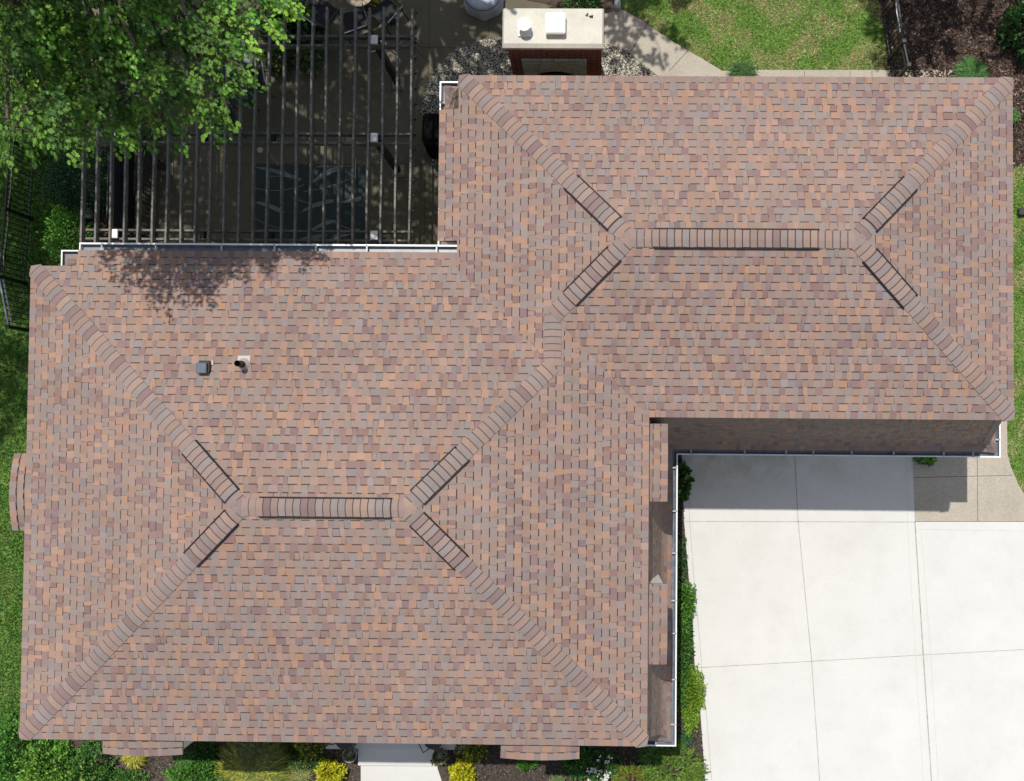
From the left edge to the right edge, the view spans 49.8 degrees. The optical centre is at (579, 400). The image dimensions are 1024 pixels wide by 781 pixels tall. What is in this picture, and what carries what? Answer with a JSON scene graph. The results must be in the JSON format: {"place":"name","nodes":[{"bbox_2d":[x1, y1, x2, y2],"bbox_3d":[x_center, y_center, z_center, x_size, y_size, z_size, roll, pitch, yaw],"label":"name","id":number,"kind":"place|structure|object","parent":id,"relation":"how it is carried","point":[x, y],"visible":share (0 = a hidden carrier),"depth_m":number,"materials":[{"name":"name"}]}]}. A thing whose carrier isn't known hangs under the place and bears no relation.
{"place":"outdoors","nodes":[
{"label":"outdoors","id":0,"kind":"place"},
{"bbox_2d":[133,95,160,131],"bbox_3d":[-9.851,-6.471,25.040,0.481,0.450,0.828,0,88,1],"label":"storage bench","id":1,"kind":"object","parent":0,"point":[159,115],"visible":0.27,"depth_m":24.82,"materials":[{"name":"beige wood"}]},
{"bbox_2d":[329,743,355,751],"bbox_3d":[-5.127,7.392,24.020,0.544,0.981,0.504,15,88,1],"label":"iron chair","id":2,"kind":"object","parent":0,"point":[343,746],"visible":0.23,"depth_m":24.07,"materials":[{"name":"metal"}]},
{"bbox_2d":[369,0,396,8],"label":"flowering plant","id":3,"kind":"object","parent":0,"point":[376,3],"visible":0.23,"depth_m":24.93,"materials":[{"name":"green plant"}]},
{"bbox_2d":[82,0,730,244],"bbox_3d":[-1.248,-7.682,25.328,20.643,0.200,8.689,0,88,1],"label":"patio","id":4,"kind":"structure","parent":0,"point":[453,24],"depth_m":25.25,"materials":[{"name":"grey concrete"}]},
{"bbox_2d":[28,142,134,217],"bbox_3d":[-11.130,-5.052,24.256,1.927,2.071,1.721,0,88,1],"label":"dark shrub","id":5,"kind":"object","parent":4,"relation":"on","point":[69,173],"visible":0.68,"depth_m":24.30,"materials":[{"name":"green plant"}]},
{"bbox_2d":[86,159,107,209],"bbox_3d":[-10.818,-4.935,24.866,0.702,0.842,1.247,0,88,1],"label":"shrub","id":6,"kind":"object","parent":4,"relation":"on","point":[104,179],"visible":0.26,"depth_m":24.86,"materials":[{"name":"green plant"}]},
{"bbox_2d":[104,77,135,233],"bbox_3d":[-10.235,-5.461,24.558,0.064,1.420,3.235,0,88,1],"label":"privacy screen","id":7,"kind":"object","parent":4,"relation":"on","point":[118,189],"visible":0.35,"depth_m":24.48,"materials":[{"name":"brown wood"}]},
{"bbox_2d":[134,127,152,237],"bbox_3d":[-9.771,-4.860,24.754,0.060,0.980,2.428,0,88,1],"label":"lattice panel","id":8,"kind":"object","parent":4,"relation":"on","point":[145,203],"visible":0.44,"depth_m":24.74,"materials":[{"name":"brown wood"}]},
{"bbox_2d":[207,105,245,140],"bbox_3d":[-7.910,-6.183,24.457,0.628,1.018,0.738,-14,88,0],"label":"patio chair","id":9,"kind":"object","parent":4,"relation":"on","point":[232,114],"visible":0.3,"depth_m":24.55,"materials":[{"name":"metal"}]},
{"bbox_2d":[214,49,259,110],"bbox_3d":[-7.748,-7.268,24.930,0.884,0.728,1.332,0,88,1],"label":"patio table","id":10,"kind":"object","parent":4,"relation":"on","point":[233,101],"visible":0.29,"depth_m":24.57,"materials":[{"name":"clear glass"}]},
{"bbox_2d":[79,6,416,244],"bbox_3d":[-6.731,-5.287,23.758,6.778,2.924,5.414,0,88,1],"label":"pergola","id":11,"kind":"object","parent":4,"relation":"on","point":[373,139],"visible":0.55,"depth_m":22.35,"materials":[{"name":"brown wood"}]},
{"bbox_2d":[257,146,262,152],"bbox_3d":[-6.643,-5.217,22.775,0.120,0.321,0.120,0,88,1],"label":"hanging lamp","id":12,"kind":"object","parent":11,"relation":"hanging from","point":[259,149],"visible":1,"depth_m":22.83,"materials":[{"name":"white paint"}]},
{"bbox_2d":[412,11,417,243],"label":"string lights","id":13,"kind":"object","parent":11,"relation":"hanging from","point":[414,119],"visible":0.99,"depth_m":22.36},
{"bbox_2d":[238,59,275,97],"bbox_3d":[-7.241,-7.117,24.478,0.738,1.018,0.628,-10,88,0],"label":"patio chair","id":14,"kind":"object","parent":4,"relation":"on","point":[260,75],"visible":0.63,"depth_m":24.55,"materials":[{"name":"metal"}]},
{"bbox_2d":[260,43,293,77],"bbox_3d":[-6.864,-7.720,24.843,0.729,0.981,0.668,0,88,1],"label":"broadleaf plant","id":15,"kind":"object","parent":4,"relation":"on","point":[264,57],"visible":0.68,"depth_m":24.93,"materials":[{"name":"green plant"}]},
{"bbox_2d":[258,0,310,52],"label":"tall plant","id":16,"kind":"object","parent":4,"relation":"on","point":[262,31],"visible":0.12,"depth_m":24.77,"materials":[{"name":"green plant"}]},
{"bbox_2d":[283,0,324,49],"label":"tall plant","id":17,"kind":"object","parent":4,"relation":"on","point":[307,24],"visible":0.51,"depth_m":24.69,"materials":[{"name":"green plant"}]},
{"bbox_2d":[296,0,315,7],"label":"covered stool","id":18,"kind":"object","parent":4,"relation":"on","point":[303,3],"visible":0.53,"depth_m":25.04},
{"bbox_2d":[291,49,324,78],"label":"broadleaf plant","id":19,"kind":"object","parent":4,"relation":"on","point":[305,54],"visible":0.73,"depth_m":24.95,"materials":[{"name":"green plant"}]},
{"bbox_2d":[255,165,364,243],"bbox_3d":[-6.194,-4.446,25.178,2.584,0.018,1.914,0,88,1],"label":"outdoor rug","id":20,"kind":"object","parent":4,"relation":"on","point":[303,198],"visible":0.66,"depth_m":25.18,"materials":[{"name":"grey fabric"}]},
{"bbox_2d":[301,0,343,28],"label":"patio chair","id":21,"kind":"object","parent":4,"relation":"on","point":[320,9],"visible":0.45,"depth_m":24.60,"materials":[{"name":"metal"}]},
{"bbox_2d":[336,3,373,43],"bbox_3d":[-4.997,-8.413,24.491,0.628,1.018,0.738,-20,88,0],"label":"patio chair","id":22,"kind":"object","parent":4,"relation":"on","point":[348,20],"visible":0.69,"depth_m":24.59,"materials":[{"name":"metal"}]},
{"bbox_2d":[346,0,373,11],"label":"round table","id":23,"kind":"object","parent":4,"relation":"on","point":[357,4],"visible":0.82,"depth_m":24.58,"materials":[{"name":"beige stone"}]},
{"bbox_2d":[367,0,408,34],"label":"patio chair","id":24,"kind":"object","parent":4,"relation":"on","point":[391,9],"visible":0.83,"depth_m":24.59,"materials":[{"name":"metal"}]},
{"bbox_2d":[389,17,395,24],"bbox_3d":[-4.305,-8.774,25.049,0.320,0.498,0.320,0,88,1],"label":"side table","id":25,"kind":"object","parent":4,"relation":"on","point":[393,21],"visible":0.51,"depth_m":25.27,"materials":[{"name":"metal"}]},
{"bbox_2d":[422,113,438,158],"bbox_3d":[-3.034,-5.927,24.651,0.925,1.090,0.808,0,88,1],"label":"covered grill","id":26,"kind":"object","parent":4,"relation":"on","point":[430,131],"visible":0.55,"depth_m":24.13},
{"bbox_2d":[464,0,504,20],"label":"fire pit","id":27,"kind":"object","parent":4,"relation":"on","point":[483,10],"visible":1,"depth_m":24.90,"materials":[{"name":"grey metal"}]},
{"bbox_2d":[502,8,603,76],"bbox_3d":[-0.512,-7.480,23.545,2.050,3.335,0.812,0,88,1],"label":"outdoor fireplace","id":28,"kind":"object","parent":4,"relation":"on","point":[551,42],"visible":0.84,"depth_m":22.18,"materials":[{"name":"concrete"}]},
{"bbox_2d":[419,744,441,752],"bbox_3d":[-3.214,7.387,23.997,0.544,0.981,0.504,-25,88,0],"label":"iron chair","id":29,"kind":"object","parent":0,"point":[432,746],"visible":0.17,"depth_m":24.05,"materials":[{"name":"metal"}]},
{"bbox_2d":[0,0,1023,780],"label":"ground","id":30,"kind":"structure","parent":0,"point":[718,36],"depth_m":25.20,"materials":[{"name":"green plant"}]},
{"bbox_2d":[0,0,38,331],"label":"metal fence","id":31,"kind":"object","parent":30,"relation":"on","point":[28,217],"visible":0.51,"depth_m":24.41,"materials":[{"name":"black metal"}]},
{"bbox_2d":[0,709,43,780],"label":"leafy shrub","id":32,"kind":"object","parent":30,"relation":"on","point":[6,764],"visible":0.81,"depth_m":24.19,"materials":[{"name":"green plant"}]},
{"bbox_2d":[18,296,29,314],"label":"weed plant","id":33,"kind":"object","parent":30,"relation":"on","point":[26,297],"visible":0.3,"depth_m":24.59,"materials":[{"name":"green plant"}]},
{"bbox_2d":[11,738,89,780],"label":"leafy shrub","id":34,"kind":"object","parent":30,"relation":"on","point":[32,767],"visible":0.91,"depth_m":24.23,"materials":[{"name":"green plant"}]},
{"bbox_2d":[0,0,107,780],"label":"grass","id":35,"kind":"structure","parent":30,"relation":"on","point":[11,445],"depth_m":25.16,"materials":[{"name":"green plant"}]},
{"bbox_2d":[70,196,135,247],"bbox_3d":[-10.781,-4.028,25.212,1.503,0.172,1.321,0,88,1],"label":"mulch","id":36,"kind":"object","parent":30,"relation":"on","point":[106,224],"visible":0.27,"depth_m":25.20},
{"bbox_2d":[36,203,98,265],"bbox_3d":[-11.471,-3.776,24.602,1.218,1.309,1.396,0,88,1],"label":"bright shrub","id":37,"kind":"object","parent":36,"relation":"on","point":[57,234],"visible":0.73,"depth_m":24.52,"materials":[{"name":"green plant"}]},
{"bbox_2d":[85,203,93,218],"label":"stone block","id":38,"kind":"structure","parent":36,"relation":"on","point":[90,215],"depth_m":25.04,"materials":[{"name":"grey stone"}]},
{"bbox_2d":[79,232,107,242],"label":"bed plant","id":39,"kind":"object","parent":36,"relation":"on","point":[100,234],"visible":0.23,"depth_m":25.04,"materials":[{"name":"green plant"}]},
{"bbox_2d":[0,0,309,176],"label":"oak tree","id":40,"kind":"object","parent":30,"relation":"on","point":[35,27],"visible":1,"depth_m":15.47,"materials":[{"name":"green plant"}]},
{"bbox_2d":[70,455,704,780],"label":"mulch bed","id":41,"kind":"object","parent":30,"relation":"on","point":[77,743],"visible":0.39,"depth_m":24.77,"materials":[{"name":"soil"}]},
{"bbox_2d":[63,740,117,780],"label":"leafy shrub","id":42,"kind":"object","parent":41,"relation":"on","point":[83,776],"visible":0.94,"depth_m":24.42,"materials":[{"name":"green plant"}]},
{"bbox_2d":[108,767,151,780],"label":"groundcover patch","id":43,"kind":"object","parent":41,"relation":"on","point":[126,776],"visible":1,"depth_m":24.71,"materials":[{"name":"green plant"}]},
{"bbox_2d":[120,754,149,770],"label":"ornamental grass","id":44,"kind":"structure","parent":41,"relation":"on","point":[134,761],"depth_m":24.61,"materials":[{"name":"yellow plant"}]},
{"bbox_2d":[171,747,198,772],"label":"ornamental grass","id":45,"kind":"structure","parent":41,"relation":"on","point":[180,760],"depth_m":24.63,"materials":[{"name":"green plant"}]},
{"bbox_2d":[161,755,221,780],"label":"green mound","id":46,"kind":"object","parent":41,"relation":"on","point":[181,777],"visible":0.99,"depth_m":24.50,"materials":[{"name":"green plant"}]},
{"bbox_2d":[185,741,221,772],"bbox_3d":[-8.422,7.997,24.644,0.849,0.436,0.780,-31,88,0],"label":"shrub","id":47,"kind":"object","parent":41,"relation":"on","point":[205,747],"visible":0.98,"depth_m":24.65,"materials":[{"name":"green plant"}]},
{"bbox_2d":[79,740,358,780],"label":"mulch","id":48,"kind":"object","parent":41,"relation":"on","point":[159,769],"visible":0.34,"depth_m":24.82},
{"bbox_2d":[216,764,236,780],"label":"green mound","id":49,"kind":"object","parent":41,"relation":"on","point":[221,778],"visible":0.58,"depth_m":24.46,"materials":[{"name":"green plant"}]},
{"bbox_2d":[214,741,297,780],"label":"ornamental grass","id":50,"kind":"object","parent":41,"relation":"on","point":[276,772],"depth_m":24.39,"materials":[{"name":"green plant"}]},
{"bbox_2d":[276,742,302,764],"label":"shrub","id":51,"kind":"object","parent":41,"relation":"on","point":[293,752],"visible":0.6,"depth_m":24.64,"materials":[{"name":"green plant"}]},
{"bbox_2d":[281,758,315,780],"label":"ornamental grass","id":52,"kind":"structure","parent":41,"relation":"on","point":[302,774],"depth_m":24.62,"materials":[{"name":"green plant"}]},
{"bbox_2d":[280,753,328,771],"bbox_3d":[-6.362,8.135,24.621,1.524,0.429,0.459,0,88,1],"label":"groundcover patch","id":53,"kind":"object","parent":41,"relation":"on","point":[316,761],"visible":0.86,"depth_m":24.62,"materials":[{"name":"green plant"}]},
{"bbox_2d":[292,742,328,762],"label":"variegated shrub","id":54,"kind":"object","parent":41,"relation":"on","point":[302,747],"visible":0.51,"depth_m":24.26,"materials":[{"name":"green plant"}]},
{"bbox_2d":[313,755,347,780],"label":"yellow shrub","id":55,"kind":"object","parent":41,"relation":"on","point":[330,769],"visible":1,"depth_m":24.47,"materials":[{"name":"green plant"}]},
{"bbox_2d":[342,747,357,762],"bbox_3d":[-5.089,7.863,24.502,0.330,0.584,0.346,0,88,1],"label":"planter","id":56,"kind":"object","parent":41,"relation":"on","point":[349,756],"visible":0.88,"depth_m":24.36,"materials":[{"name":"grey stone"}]},
{"bbox_2d":[430,748,448,765],"bbox_3d":[-3.097,7.891,24.465,0.434,0.609,0.428,0,88,1],"label":"planter","id":57,"kind":"object","parent":41,"relation":"on","point":[440,757],"visible":0.96,"depth_m":24.33,"materials":[{"name":"grey ceramic"}]},
{"bbox_2d":[448,756,475,780],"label":"yellow shrub","id":58,"kind":"object","parent":41,"relation":"on","point":[462,772],"visible":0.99,"depth_m":24.43,"materials":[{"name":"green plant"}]},
{"bbox_2d":[453,744,489,764],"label":"variegated shrub","id":59,"kind":"object","parent":41,"relation":"on","point":[469,752],"visible":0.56,"depth_m":24.25,"materials":[{"name":"green plant"}]},
{"bbox_2d":[516,759,539,772],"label":"plant","id":60,"kind":"object","parent":41,"relation":"on","point":[521,764],"visible":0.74,"depth_m":24.47,"materials":[{"name":"green plant"}]},
{"bbox_2d":[548,770,567,780],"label":"grass clump","id":61,"kind":"object","parent":41,"relation":"on","point":[558,778],"visible":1,"depth_m":24.58,"materials":[{"name":"green plant"}]},
{"bbox_2d":[558,745,591,780],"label":"green shrub","id":62,"kind":"object","parent":41,"relation":"on","point":[574,770],"visible":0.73,"depth_m":24.30,"materials":[{"name":"green plant"}]},
{"bbox_2d":[582,746,622,780],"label":"white flowering shrub","id":63,"kind":"object","parent":41,"relation":"on","point":[606,773],"visible":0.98,"depth_m":24.36,"materials":[{"name":"green plant"}]},
{"bbox_2d":[611,759,646,780],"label":"juniper","id":64,"kind":"object","parent":41,"relation":"on","point":[638,776],"visible":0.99,"depth_m":24.38,"materials":[{"name":"green plant"}]},
{"bbox_2d":[635,746,668,772],"bbox_3d":[1.623,7.863,24.386,0.789,0.716,0.854,0,88,1],"label":"juniper","id":65,"kind":"object","parent":41,"relation":"on","point":[641,754],"visible":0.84,"depth_m":24.30,"materials":[{"name":"green plant"}]},
{"bbox_2d":[639,738,711,780],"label":"juniper","id":66,"kind":"object","parent":41,"relation":"on","point":[687,771],"visible":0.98,"depth_m":24.31,"materials":[{"name":"green plant"}]},
{"bbox_2d":[677,533,687,590],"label":"plant","id":67,"kind":"object","parent":41,"relation":"on","point":[680,560],"visible":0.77,"depth_m":24.65,"materials":[{"name":"green plant"}]},
{"bbox_2d":[676,611,694,718],"bbox_3d":[2.289,5.917,24.385,0.644,0.826,2.414,0,88,1],"label":"hedge shrub","id":68,"kind":"object","parent":41,"relation":"on","point":[682,632],"visible":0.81,"depth_m":24.37,"materials":[{"name":"green plant"}]},
{"bbox_2d":[678,461,694,504],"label":"hosta","id":69,"kind":"object","parent":41,"relation":"on","point":[684,472],"visible":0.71,"depth_m":24.52,"materials":[{"name":"green plant"}]},
{"bbox_2d":[679,728,693,745],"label":"corner shrub","id":70,"kind":"object","parent":41,"relation":"on","point":[684,739],"visible":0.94,"depth_m":24.49,"materials":[{"name":"green plant"}]},
{"bbox_2d":[677,578,696,632],"bbox_3d":[2.367,4.585,24.446,0.546,0.779,1.259,0,88,1],"label":"hedge shrub","id":71,"kind":"object","parent":41,"relation":"on","point":[685,601],"visible":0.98,"depth_m":24.49,"materials":[{"name":"green plant"}]},
{"bbox_2d":[677,660,707,739],"bbox_3d":[2.517,6.715,24.370,0.731,0.799,1.826,0,88,1],"label":"hedge shrub","id":72,"kind":"object","parent":41,"relation":"on","point":[692,706],"visible":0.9,"depth_m":24.41,"materials":[{"name":"green plant"}]},
{"bbox_2d":[326,743,466,749],"bbox_3d":[-4.096,7.507,24.695,3.120,0.400,0.560,0,88,1],"label":"porch","id":73,"kind":"object","parent":30,"relation":"on","point":[394,746],"visible":0.29,"depth_m":24.49,"materials":[{"name":"concrete"}]},
{"bbox_2d":[361,765,441,780],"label":"front walk","id":74,"kind":"structure","parent":30,"relation":"on","point":[399,773],"depth_m":24.75,"materials":[{"name":"concrete"}]},
{"bbox_2d":[358,749,435,765],"bbox_3d":[-4.081,7.788,24.761,1.765,0.250,0.806,0,88,1],"label":"step","id":75,"kind":"object","parent":74,"relation":"on","point":[392,757],"visible":0.36,"depth_m":24.63,"materials":[{"name":"concrete"}]},
{"bbox_2d":[9,74,1015,759],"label":"house","id":76,"kind":"structure","parent":30,"relation":"on","point":[347,492],"depth_m":19.15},
{"bbox_2d":[421,37,653,176],"bbox_3d":[-1.209,-7.312,25.262,5.568,0.110,2.619,-23,88,0],"label":"pebble base","id":77,"kind":"object","parent":30,"relation":"on","point":[501,53],"visible":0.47,"depth_m":25.23,"materials":[{"name":"gravel"}]},
{"bbox_2d":[421,37,512,176],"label":"pebbles","id":78,"kind":"object","parent":77,"relation":"on","point":[466,70],"visible":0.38,"depth_m":25.22,"materials":[{"name":"grey gravel"}]},
{"bbox_2d":[601,43,654,76],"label":"pebbles","id":79,"kind":"object","parent":77,"relation":"on","point":[613,58],"visible":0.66,"depth_m":25.18,"materials":[{"name":"beige gravel"}]},
{"bbox_2d":[528,0,613,8],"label":"planting bed","id":80,"kind":"object","parent":30,"relation":"on","point":[606,4],"visible":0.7,"depth_m":25.25,"materials":[{"name":"soil"}]},
{"bbox_2d":[558,0,600,8],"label":"round shrub","id":81,"kind":"object","parent":80,"relation":"on","point":[594,4],"visible":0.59,"depth_m":24.85,"materials":[{"name":"green plant"}]},
{"bbox_2d":[614,0,620,10],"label":"edging stone","id":82,"kind":"object","parent":80,"relation":"on","point":[617,5],"visible":1,"depth_m":25.09,"materials":[{"name":"grey stone"}]},
{"bbox_2d":[623,0,1023,489],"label":"grass","id":83,"kind":"structure","parent":30,"relation":"on","point":[702,4],"depth_m":25.18,"materials":[{"name":"green plant"}]},
{"bbox_2d":[1017,208,1023,215],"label":"drain box","id":84,"kind":"object","parent":83,"relation":"on","point":[1020,211],"visible":1,"depth_m":24.87,"materials":[{"name":"metal"}]},
{"bbox_2d":[878,0,910,77],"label":"metal fence","id":85,"kind":"object","parent":30,"relation":"on","point":[901,44],"visible":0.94,"depth_m":24.33,"materials":[{"name":"black metal"}]},
{"bbox_2d":[879,0,1023,166],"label":"bark bed","id":86,"kind":"object","parent":30,"relation":"on","point":[944,45],"visible":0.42,"depth_m":25.14,"materials":[{"name":"wood"}]},
{"bbox_2d":[951,54,988,77],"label":"grass clump","id":87,"kind":"object","parent":86,"relation":"on","point":[971,68],"visible":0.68,"depth_m":24.81,"materials":[{"name":"green plant"}]},
{"bbox_2d":[996,0,1023,64],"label":"shrub","id":88,"kind":"object","parent":86,"relation":"on","point":[1011,15],"visible":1,"depth_m":24.71,"materials":[{"name":"green plant"}]},
{"bbox_2d":[1013,107,1020,122],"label":"grass clump","id":89,"kind":"object","parent":86,"relation":"on","point":[1015,115],"visible":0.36,"depth_m":24.80,"materials":[{"name":"green plant"}]},
{"bbox_2d":[913,421,1023,520],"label":"walkway","id":90,"kind":"structure","parent":30,"relation":"on","point":[941,493],"depth_m":24.80,"materials":[{"name":"beige concrete"}]},
{"bbox_2d":[912,457,937,466],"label":"pad plant","id":91,"kind":"object","parent":90,"relation":"on","point":[931,460],"visible":0.68,"depth_m":24.61,"materials":[{"name":"green plant"}]},
{"bbox_2d":[605,9,955,77],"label":"path","id":92,"kind":"structure","parent":0,"point":[657,53],"depth_m":25.19,"materials":[{"name":"beige concrete"}]},
{"bbox_2d":[727,58,759,75],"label":"grass clump","id":93,"kind":"object","parent":92,"relation":"on","point":[742,69],"visible":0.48,"depth_m":24.89,"materials":[{"name":"green plant"}]},
{"bbox_2d":[682,455,1023,780],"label":"driveway","id":94,"kind":"structure","parent":0,"point":[860,580],"depth_m":24.73,"materials":[{"name":"concrete"}]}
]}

